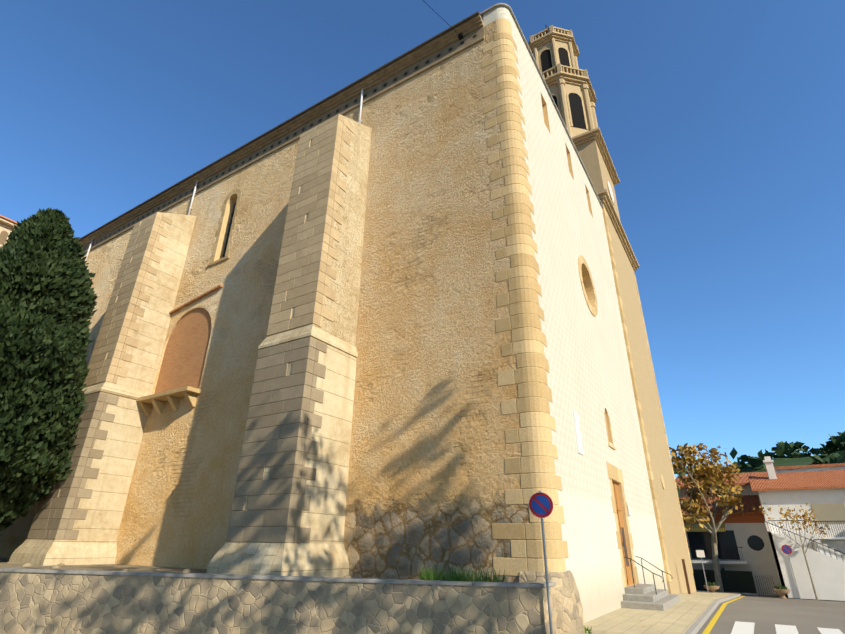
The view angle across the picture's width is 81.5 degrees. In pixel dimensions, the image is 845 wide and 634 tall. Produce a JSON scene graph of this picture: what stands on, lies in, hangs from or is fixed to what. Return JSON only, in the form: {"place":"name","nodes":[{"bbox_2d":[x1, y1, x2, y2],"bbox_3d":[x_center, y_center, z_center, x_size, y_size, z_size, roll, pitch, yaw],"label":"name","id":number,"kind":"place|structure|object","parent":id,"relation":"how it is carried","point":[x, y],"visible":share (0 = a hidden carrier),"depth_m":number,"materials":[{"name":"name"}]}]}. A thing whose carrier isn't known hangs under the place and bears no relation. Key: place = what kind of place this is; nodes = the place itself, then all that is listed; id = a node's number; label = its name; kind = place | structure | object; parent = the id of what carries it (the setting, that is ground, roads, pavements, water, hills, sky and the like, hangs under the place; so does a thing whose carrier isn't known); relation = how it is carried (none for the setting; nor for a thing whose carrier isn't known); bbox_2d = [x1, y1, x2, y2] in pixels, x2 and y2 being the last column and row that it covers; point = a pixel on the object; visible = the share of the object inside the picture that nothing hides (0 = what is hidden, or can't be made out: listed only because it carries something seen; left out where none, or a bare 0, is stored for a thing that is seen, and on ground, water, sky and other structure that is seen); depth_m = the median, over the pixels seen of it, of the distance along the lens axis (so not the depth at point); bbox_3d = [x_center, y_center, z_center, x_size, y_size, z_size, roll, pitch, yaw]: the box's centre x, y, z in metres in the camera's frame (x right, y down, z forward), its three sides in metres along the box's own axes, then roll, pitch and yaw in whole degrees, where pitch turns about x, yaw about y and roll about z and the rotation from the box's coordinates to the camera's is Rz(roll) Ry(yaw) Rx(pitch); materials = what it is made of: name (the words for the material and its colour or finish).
{"place":"outdoors","nodes":[
{"label":"outdoors","id":0,"kind":"place"},
{"bbox_2d":[0,557,206,573],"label":"raised ground","id":1,"kind":"structure","parent":0,"point":[99,567],"depth_m":18.92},
{"bbox_2d":[0,207,98,530],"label":"cypress tree","id":2,"kind":"object","parent":1,"relation":"on","point":[48,298],"visible":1,"depth_m":20.88,"materials":[{"name":"green plant"}]},
{"bbox_2d":[9,212,195,565],"bbox_3d":[-15.831,2.421,25.734,3.180,19.800,2.970,-14,-29,29],"label":"buttress","id":3,"kind":"object","parent":1,"relation":"on","point":[98,527],"visible":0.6,"depth_m":23.86,"materials":[{"name":"beige stone"}]},
{"bbox_2d":[7,562,351,577],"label":"stones","id":4,"kind":"object","parent":1,"relation":"on","point":[58,566],"visible":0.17,"depth_m":18.19,"materials":[{"name":"beige stone"}]},
{"bbox_2d":[206,114,371,576],"bbox_3d":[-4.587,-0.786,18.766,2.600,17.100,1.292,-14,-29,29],"label":"buttress","id":5,"kind":"structure","parent":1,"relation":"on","point":[305,270],"depth_m":16.96,"materials":[{"name":"beige stone"}]},
{"bbox_2d":[0,0,844,478],"label":"sky","id":6,"kind":"structure","parent":0,"point":[721,123],"materials":[{"name":"blue"}]},
{"bbox_2d":[558,591,742,633],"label":"pavement","id":7,"kind":"structure","parent":0,"point":[682,618],"depth_m":14.38,"materials":[{"name":"tile"}]},
{"bbox_2d":[0,572,557,633],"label":"retaining wall","id":8,"kind":"structure","parent":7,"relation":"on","point":[43,603],"depth_m":12.70,"materials":[{"name":"stone"}]},
{"bbox_2d":[0,568,555,587],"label":"wall coping","id":9,"kind":"object","parent":8,"relation":"on","point":[538,584],"depth_m":12.80,"materials":[{"name":"concrete"}]},
{"bbox_2d":[419,565,591,633],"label":"weedy grass","id":10,"kind":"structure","parent":7,"relation":"on","point":[427,575],"depth_m":12.29,"materials":[{"name":"green plant"}]},
{"bbox_2d":[529,491,552,633],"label":"no parking sign","id":11,"kind":"object","parent":7,"relation":"on","point":[540,504],"visible":1,"depth_m":12.05,"materials":[{"name":"metal"}]},
{"bbox_2d":[519,570,585,632],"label":"corner plinth","id":12,"kind":"structure","parent":7,"relation":"on","point":[569,613],"depth_m":12.37,"materials":[{"name":"stone"}]},
{"bbox_2d":[621,556,680,610],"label":"steps","id":13,"kind":"structure","parent":7,"relation":"on","point":[645,596],"depth_m":17.28,"materials":[{"name":"concrete"}]},
{"bbox_2d":[682,559,690,593],"bbox_3d":[14.816,14.741,27.493,0.130,2.100,0.130,-14,-29,29],"label":"rusty post","id":14,"kind":"object","parent":7,"relation":"on","point":[686,576],"visible":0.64,"depth_m":27.52,"materials":[{"name":"brown metal"}]},
{"bbox_2d":[697,594,844,633],"bbox_3d":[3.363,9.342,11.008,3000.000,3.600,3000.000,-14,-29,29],"label":"asphalt ground","id":15,"kind":"structure","parent":0,"point":[765,614],"depth_m":16.57,"materials":[{"name":"grey asphalt"}]},
{"bbox_2d":[0,215,16,247],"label":"building","id":16,"kind":"structure","parent":15,"relation":"on","point":[7,226],"depth_m":41.36,"materials":[{"name":"stone"}]},
{"bbox_2d":[0,6,667,622],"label":"church walls","id":17,"kind":"structure","parent":15,"relation":"on","point":[430,480],"depth_m":19.77,"materials":[{"name":"beige stone"}]},
{"bbox_2d":[169,284,222,313],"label":"ledge molding","id":18,"kind":"structure","parent":17,"relation":"attached to","point":[217,287],"depth_m":26.50,"materials":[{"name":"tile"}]},
{"bbox_2d":[85,88,363,263],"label":"downpipes","id":19,"kind":"object","parent":17,"relation":"attached to","point":[359,121],"visible":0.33,"depth_m":30.87,"materials":[{"name":"white metal"}]},
{"bbox_2d":[78,11,483,252],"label":"cornice","id":20,"kind":"structure","parent":17,"relation":"attached to","point":[439,48],"depth_m":26.93,"materials":[{"name":"wood"}]},
{"bbox_2d":[424,1,462,39],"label":"overhead cable","id":21,"kind":"object","parent":20,"relation":"attached to","point":[460,36],"visible":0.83,"depth_m":22.29,"materials":[{"name":"grey metal"}]},
{"bbox_2d":[136,32,638,586],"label":"stone trim","id":22,"kind":"structure","parent":17,"relation":"attached to","point":[534,430],"depth_m":15.88,"materials":[{"name":"beige stone"}]},
{"bbox_2d":[154,203,635,586],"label":"church openings","id":23,"kind":"object","parent":17,"relation":"in","point":[183,360],"visible":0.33,"depth_m":25.31,"materials":[{"name":"brown wood"}]},
{"bbox_2d":[480,3,602,207],"bbox_3d":[7.752,-10.827,28.662,1.300,0.100,17.300,-14,-29,29],"label":"roof coping","id":24,"kind":"object","parent":17,"relation":"on","point":[507,6],"visible":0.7,"depth_m":25.14,"materials":[{"name":"stone"}]},
{"bbox_2d":[528,25,695,593],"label":"bell tower","id":25,"kind":"structure","parent":15,"relation":"on","point":[554,51],"depth_m":36.97,"materials":[{"name":"stone"}]},
{"bbox_2d":[696,549,708,592],"bbox_3d":[19.377,17.538,33.753,0.500,2.800,0.070,-14,-29,29],"label":"sign post","id":26,"kind":"object","parent":15,"relation":"on","point":[700,553],"visible":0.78,"depth_m":34.12,"materials":[{"name":"metal"}]},
{"bbox_2d":[668,443,744,591],"bbox_3d":[22.114,16.215,39.885,7.938,10.852,8.187,-14,-29,29],"label":"plane tree","id":27,"kind":"object","parent":15,"relation":"on","point":[708,476],"visible":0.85,"depth_m":38.89,"materials":[{"name":"brown plant"}]},
{"bbox_2d":[703,581,719,592],"bbox_3d":[19.960,18.690,33.855,1.000,0.811,1.000,-14,-29,29],"label":"planter","id":28,"kind":"object","parent":15,"relation":"on","point":[712,588],"visible":0.85,"depth_m":33.66,"materials":[{"name":"ceramic"}]},
{"bbox_2d":[676,472,779,595],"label":"house","id":29,"kind":"structure","parent":15,"relation":"on","point":[747,565],"depth_m":38.77,"materials":[{"name":"paint"}]},
{"bbox_2d":[673,431,844,496],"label":"hill pine","id":30,"kind":"object","parent":15,"relation":"on","point":[832,451],"visible":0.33,"depth_m":111.73,"materials":[{"name":"green plant"}]},
{"bbox_2d":[702,596,842,633],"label":"road paint","id":31,"kind":"object","parent":15,"relation":"on","point":[743,627],"visible":0.85,"depth_m":13.61,"materials":[{"name":"paint"}]},
{"bbox_2d":[772,584,789,598],"bbox_3d":[23.194,17.726,31.686,1.000,0.820,1.000,-14,-29,29],"label":"planter","id":32,"kind":"object","parent":15,"relation":"on","point":[781,591],"visible":0.98,"depth_m":31.52,"materials":[{"name":"ceramic"}]},
{"bbox_2d":[752,502,829,599],"bbox_3d":[24.800,15.394,32.468,2.713,6.149,4.349,12,-27,-23],"label":"young tree","id":33,"kind":"object","parent":15,"relation":"on","point":[803,516],"visible":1,"depth_m":32.30,"materials":[{"name":"brown plant"}]},
{"bbox_2d":[781,544,800,599],"bbox_3d":[24.021,16.488,31.822,0.600,3.200,0.102,-19,-32,37],"label":"no parking sign","id":34,"kind":"object","parent":15,"relation":"on","point":[786,549],"visible":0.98,"depth_m":32.22,"materials":[{"name":"metal"}]},
{"bbox_2d":[747,456,844,600],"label":"house","id":35,"kind":"structure","parent":15,"relation":"on","point":[821,494],"depth_m":34.52,"materials":[{"name":"paint"}]},
{"bbox_2d":[765,463,844,472],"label":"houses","id":36,"kind":"structure","parent":15,"relation":"on","point":[815,467],"depth_m":50.49,"materials":[{"name":"tile"}]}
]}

